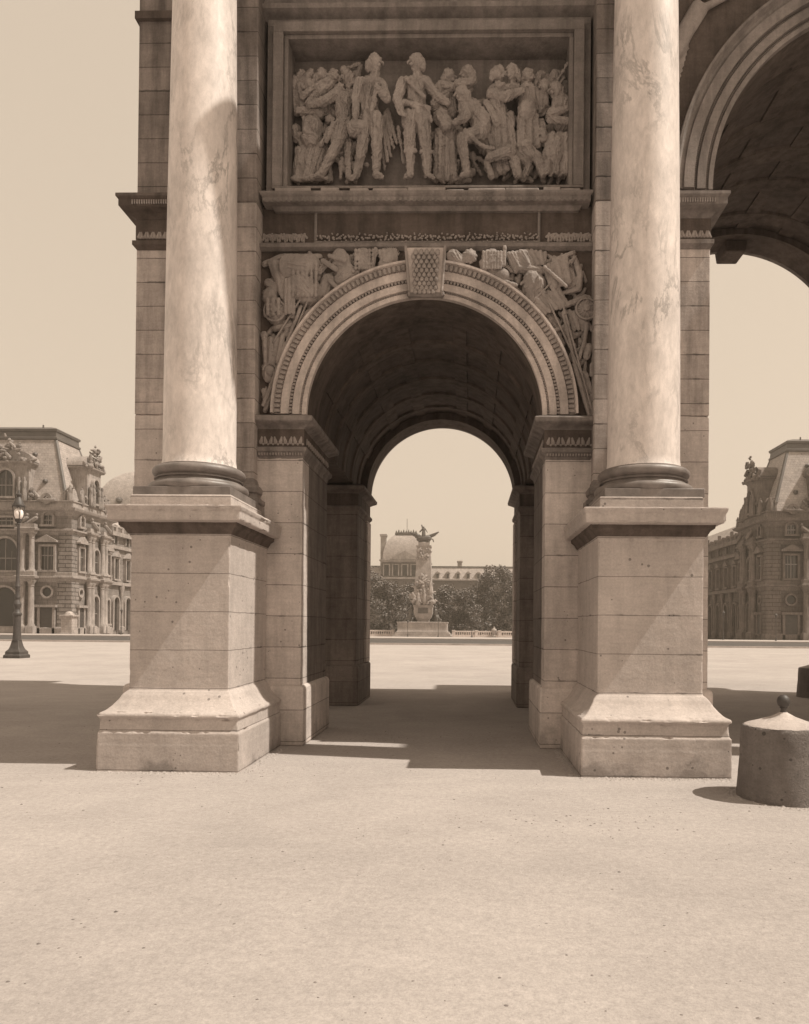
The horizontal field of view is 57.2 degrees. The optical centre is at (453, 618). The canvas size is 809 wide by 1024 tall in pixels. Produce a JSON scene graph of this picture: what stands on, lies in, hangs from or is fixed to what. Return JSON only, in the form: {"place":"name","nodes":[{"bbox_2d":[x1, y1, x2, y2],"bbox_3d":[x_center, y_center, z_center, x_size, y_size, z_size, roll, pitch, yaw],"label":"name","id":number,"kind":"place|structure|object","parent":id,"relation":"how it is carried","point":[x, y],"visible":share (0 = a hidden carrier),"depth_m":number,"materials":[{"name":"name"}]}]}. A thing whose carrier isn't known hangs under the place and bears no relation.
{"place":"outdoors","nodes":[
{"label":"outdoors","id":0,"kind":"place"},
{"bbox_2d":[0,634,808,1023],"bbox_3d":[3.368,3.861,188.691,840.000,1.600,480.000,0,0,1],"label":"ground","id":1,"kind":"structure","parent":0,"point":[666,914],"depth_m":4.32,"materials":[{"name":"beige gravel"}]},
{"bbox_2d":[3,490,29,657],"bbox_3d":[-17.396,-1.774,29.533,0.689,6.740,0.689,0,0,1],"label":"street lamp","id":2,"kind":"object","parent":1,"relation":"on","point":[16,649],"visible":0.99,"depth_m":29.44,"materials":[{"name":"metal"}]},
{"bbox_2d":[0,425,117,633],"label":"palace pavilion","id":3,"kind":"structure","parent":1,"relation":"on","point":[52,475],"depth_m":101.30,"materials":[{"name":"stone"}]},
{"bbox_2d":[0,585,14,625],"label":"window","id":4,"kind":"structure","parent":3,"relation":"in","point":[7,593],"depth_m":101.20,"materials":[{"name":"glass"}]},
{"bbox_2d":[0,536,16,571],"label":"window","id":5,"kind":"structure","parent":3,"relation":"in","point":[8,545],"depth_m":101.25,"materials":[{"name":"glass"}]},
{"bbox_2d":[0,515,16,526],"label":"balustrade","id":6,"kind":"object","parent":3,"relation":"in","point":[5,520],"depth_m":101.19,"materials":[{"name":"stone"}]},
{"bbox_2d":[0,468,16,498],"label":"window","id":7,"kind":"structure","parent":3,"relation":"in","point":[8,479],"depth_m":101.18,"materials":[{"name":"stone"}]},
{"bbox_2d":[34,605,56,633],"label":"window","id":8,"kind":"structure","parent":3,"relation":"in","point":[46,614],"depth_m":100.81,"materials":[{"name":"stone"}]},
{"bbox_2d":[34,535,58,571],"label":"window","id":9,"kind":"structure","parent":3,"relation":"in","point":[47,553],"depth_m":100.91,"materials":[{"name":"stone"}]},
{"bbox_2d":[39,511,55,526],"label":"window","id":10,"kind":"structure","parent":3,"relation":"in","point":[46,520],"depth_m":100.93,"materials":[{"name":"stone"}]},
{"bbox_2d":[76,605,87,633],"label":"window","id":11,"kind":"structure","parent":3,"relation":"in","point":[81,609],"depth_m":103.33,"materials":[{"name":"stone"}]},
{"bbox_2d":[77,515,86,529],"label":"window","id":12,"kind":"structure","parent":3,"relation":"in","point":[81,520],"depth_m":103.30,"materials":[{"name":"stone"}]},
{"bbox_2d":[76,537,89,573],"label":"window","id":13,"kind":"structure","parent":3,"relation":"in","point":[81,551],"depth_m":103.35,"materials":[{"name":"stone"}]},
{"bbox_2d":[91,478,99,506],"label":"window","id":14,"kind":"structure","parent":3,"relation":"in","point":[94,481],"depth_m":107.31,"materials":[{"name":"stone"}]},
{"bbox_2d":[92,522,100,533],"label":"window","id":15,"kind":"structure","parent":3,"relation":"in","point":[98,524],"depth_m":107.65,"materials":[{"name":"stone"}]},
{"bbox_2d":[95,595,99,633],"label":"window","id":16,"kind":"structure","parent":3,"relation":"in","point":[97,600],"depth_m":108.02,"materials":[{"name":"stone"}]},
{"bbox_2d":[95,548,100,575],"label":"window","id":17,"kind":"structure","parent":3,"relation":"in","point":[97,553],"depth_m":108.05,"materials":[{"name":"stone"}]},
{"bbox_2d":[108,598,111,625],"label":"window","id":18,"kind":"structure","parent":3,"relation":"in","point":[109,600],"depth_m":111.37,"materials":[{"name":"stone"}]},
{"bbox_2d":[108,545,114,576],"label":"window","id":19,"kind":"structure","parent":3,"relation":"in","point":[110,548],"depth_m":111.42,"materials":[{"name":"stone"}]},
{"bbox_2d":[59,611,79,633],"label":"stone pedestal","id":20,"kind":"object","parent":1,"relation":"on","point":[68,622],"visible":0.95,"depth_m":97.13,"materials":[{"name":"stone"}]},
{"bbox_2d":[103,472,133,633],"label":"palace wing","id":21,"kind":"structure","parent":1,"relation":"on","point":[118,489],"depth_m":117.12,"materials":[{"name":"beige stone"}]},
{"bbox_2d":[112,536,117,543],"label":"attic window","id":22,"kind":"structure","parent":21,"relation":"in","point":[114,537],"depth_m":114.33,"materials":[{"name":"stone"}]},
{"bbox_2d":[111,551,121,580],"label":"window","id":23,"kind":"structure","parent":21,"relation":"in","point":[116,556],"depth_m":114.23,"materials":[{"name":"stone"}]},
{"bbox_2d":[123,554,130,581],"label":"window","id":24,"kind":"structure","parent":21,"relation":"in","point":[127,558],"depth_m":117.47,"materials":[{"name":"stone"}]},
{"bbox_2d":[124,539,129,546],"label":"attic window","id":25,"kind":"structure","parent":21,"relation":"in","point":[126,542],"depth_m":118.16,"materials":[{"name":"stone"}]},
{"bbox_2d":[370,567,391,632],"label":"broadleaf tree","id":26,"kind":"object","parent":1,"relation":"on","point":[374,578],"visible":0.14,"depth_m":162.53,"materials":[{"name":"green plant"}]},
{"bbox_2d":[370,630,394,636],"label":"stone balustrade","id":27,"kind":"object","parent":1,"relation":"on","point":[392,632],"visible":0.21,"depth_m":150.37,"materials":[{"name":"beige stone"}]},
{"bbox_2d":[370,581,412,633],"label":"broadleaf tree","id":28,"kind":"object","parent":1,"relation":"on","point":[386,588],"visible":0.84,"depth_m":160.65,"materials":[{"name":"green plant"}]},
{"bbox_2d":[0,639,808,648],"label":"kerb","id":29,"kind":"structure","parent":1,"relation":"on","point":[407,644],"depth_m":56.80,"materials":[{"name":"stone"}]},
{"bbox_2d":[393,582,440,631],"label":"broadleaf tree","id":30,"kind":"object","parent":1,"relation":"on","point":[409,588],"visible":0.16,"depth_m":169.84,"materials":[{"name":"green plant"}]},
{"bbox_2d":[392,525,451,636],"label":"war monument","id":31,"kind":"object","parent":1,"relation":"on","point":[423,600],"visible":0.99,"depth_m":148.30,"materials":[{"name":"stone"}]},
{"bbox_2d":[89,747,808,810],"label":"grit","id":32,"kind":"object","parent":1,"relation":"on","point":[555,751],"visible":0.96,"depth_m":7.04,"materials":[{"name":"beige gravel"}]},
{"bbox_2d":[430,583,470,631],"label":"broadleaf tree","id":33,"kind":"object","parent":1,"relation":"on","point":[443,604],"visible":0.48,"depth_m":166.51,"materials":[{"name":"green plant"}]},
{"bbox_2d":[96,0,808,778],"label":"triumphal arch","id":34,"kind":"structure","parent":1,"relation":"on","point":[370,234],"depth_m":8.73,"materials":[{"name":"stone"}]},
{"bbox_2d":[444,588,483,634],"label":"broadleaf tree","id":35,"kind":"object","parent":1,"relation":"on","point":[462,598],"visible":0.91,"depth_m":160.42,"materials":[{"name":"green plant"}]},
{"bbox_2d":[452,630,511,637],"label":"stone balustrade","id":36,"kind":"object","parent":1,"relation":"on","point":[498,634],"visible":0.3,"depth_m":149.94,"materials":[{"name":"beige stone"}]},
{"bbox_2d":[462,580,503,634],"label":"broadleaf tree","id":37,"kind":"object","parent":1,"relation":"on","point":[493,617],"visible":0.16,"depth_m":174.81,"materials":[{"name":"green plant"}]},
{"bbox_2d":[470,564,512,634],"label":"broadleaf tree","id":38,"kind":"object","parent":1,"relation":"on","point":[486,581],"visible":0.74,"depth_m":165.06,"materials":[{"name":"green plant"}]},
{"bbox_2d":[491,627,496,636],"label":"stone vase","id":39,"kind":"object","parent":1,"relation":"on","point":[493,630],"visible":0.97,"depth_m":149.25,"materials":[{"name":"stone"}]},
{"bbox_2d":[497,587,511,634],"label":"broadleaf tree","id":40,"kind":"object","parent":1,"relation":"on","point":[506,620],"visible":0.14,"depth_m":160.99,"materials":[{"name":"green plant"}]},
{"bbox_2d":[708,526,739,639],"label":"palace wing","id":41,"kind":"structure","parent":1,"relation":"on","point":[723,593],"depth_m":122.89,"materials":[{"name":"beige stone"}]},
{"bbox_2d":[708,565,714,590],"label":"window","id":42,"kind":"structure","parent":41,"relation":"in","point":[711,569],"depth_m":128.15,"materials":[{"name":"stone"}]},
{"bbox_2d":[714,563,721,589],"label":"window","id":43,"kind":"structure","parent":41,"relation":"in","point":[718,567],"depth_m":124.41,"materials":[{"name":"stone"}]},
{"bbox_2d":[717,549,721,555],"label":"attic window","id":44,"kind":"structure","parent":41,"relation":"in","point":[719,553],"depth_m":125.15,"materials":[{"name":"stone"}]},
{"bbox_2d":[722,561,730,588],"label":"window","id":45,"kind":"structure","parent":41,"relation":"in","point":[726,565],"depth_m":120.55,"materials":[{"name":"stone"}]},
{"bbox_2d":[725,547,729,553],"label":"attic window","id":46,"kind":"structure","parent":41,"relation":"in","point":[727,549],"depth_m":121.27,"materials":[{"name":"stone"}]},
{"bbox_2d":[730,559,737,587],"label":"window","id":47,"kind":"structure","parent":41,"relation":"in","point":[734,563],"depth_m":116.86,"materials":[{"name":"stone"}]},
{"bbox_2d":[732,437,808,639],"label":"palace pavilion","id":48,"kind":"structure","parent":1,"relation":"on","point":[772,530],"depth_m":104.95,"materials":[{"name":"stone"}]},
{"bbox_2d":[736,605,738,631],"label":"window","id":49,"kind":"structure","parent":48,"relation":"in","point":[737,630],"depth_m":114.37,"materials":[{"name":"stone"}]},
{"bbox_2d":[735,553,739,582],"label":"window","id":50,"kind":"structure","parent":48,"relation":"in","point":[737,557],"depth_m":114.40,"materials":[{"name":"stone"}]},
{"bbox_2d":[745,602,748,639],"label":"window","id":51,"kind":"structure","parent":48,"relation":"in","point":[747,604],"depth_m":111.02,"materials":[{"name":"stone"}]},
{"bbox_2d":[745,557,748,583],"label":"window","id":52,"kind":"structure","parent":48,"relation":"in","point":[747,560],"depth_m":111.07,"materials":[{"name":"stone"}]},
{"bbox_2d":[747,489,753,515],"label":"window","id":53,"kind":"structure","parent":48,"relation":"in","point":[750,491],"depth_m":110.14,"materials":[{"name":"stone"}]},
{"bbox_2d":[753,612,762,638],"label":"window","id":54,"kind":"structure","parent":48,"relation":"in","point":[758,614],"depth_m":106.14,"materials":[{"name":"stone"}]},
{"bbox_2d":[753,546,763,581],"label":"window","id":55,"kind":"structure","parent":48,"relation":"in","point":[759,558],"depth_m":106.22,"materials":[{"name":"stone"}]},
{"bbox_2d":[756,524,763,538],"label":"window","id":56,"kind":"structure","parent":48,"relation":"in","point":[760,529],"depth_m":105.83,"materials":[{"name":"stone"}]},
{"bbox_2d":[780,612,802,638],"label":"window","id":57,"kind":"structure","parent":48,"relation":"in","point":[790,620],"depth_m":103.66,"materials":[{"name":"stone"}]},
{"bbox_2d":[783,522,799,535],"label":"window","id":58,"kind":"structure","parent":48,"relation":"in","point":[789,530],"depth_m":103.86,"materials":[{"name":"stone"}]},
{"bbox_2d":[780,544,803,579],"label":"window","id":59,"kind":"structure","parent":48,"relation":"in","point":[790,561],"depth_m":103.86,"materials":[{"name":"stone"}]},
{"bbox_2d":[736,694,808,807],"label":"stone bollard","id":60,"kind":"object","parent":1,"relation":"on","point":[773,766],"visible":0.98,"depth_m":6.06,"materials":[{"name":"stone"}]},
{"bbox_2d":[796,665,808,697],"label":"stone bollard","id":61,"kind":"object","parent":1,"relation":"on","point":[803,684],"visible":0.95,"depth_m":15.32,"materials":[{"name":"stone"}]},
{"bbox_2d":[0,636,808,646],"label":"road","id":62,"kind":"structure","parent":0,"point":[411,641],"depth_m":70.96,"materials":[{"name":"grey asphalt"}]},
{"bbox_2d":[0,633,808,642],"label":"pavement","id":63,"kind":"structure","parent":0,"point":[426,638],"depth_m":82.77,"materials":[{"name":"stone"}]},
{"bbox_2d":[120,608,122,634],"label":"lamp post","id":64,"kind":"object","parent":63,"relation":"on","point":[121,610],"visible":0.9,"depth_m":91.60,"materials":[{"name":"metal"}]},
{"bbox_2d":[722,610,724,639],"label":"lamp post","id":65,"kind":"object","parent":63,"relation":"on","point":[723,612],"visible":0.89,"depth_m":90.03,"materials":[{"name":"metal"}]},
{"bbox_2d":[0,0,808,567],"label":"sky","id":66,"kind":"structure","parent":0,"point":[69,69],"materials":[{"name":"beige"}]},
{"bbox_2d":[370,530,512,634],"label":"palace building","id":67,"kind":"structure","parent":0,"point":[398,556],"depth_m":232.46,"materials":[{"name":"stone"}]},
{"bbox_2d":[383,564,389,575],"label":"window","id":68,"kind":"structure","parent":67,"relation":"in","point":[386,567],"depth_m":231.32,"materials":[{"name":"glass"}]},
{"bbox_2d":[392,564,398,575],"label":"window","id":69,"kind":"structure","parent":67,"relation":"in","point":[395,567],"depth_m":231.26,"materials":[{"name":"glass"}]},
{"bbox_2d":[401,564,407,575],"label":"window","id":70,"kind":"structure","parent":67,"relation":"in","point":[404,567],"depth_m":231.21,"materials":[{"name":"glass"}]},
{"bbox_2d":[410,564,415,575],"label":"window","id":71,"kind":"structure","parent":67,"relation":"in","point":[412,566],"depth_m":231.15,"materials":[{"name":"glass"}]}
]}

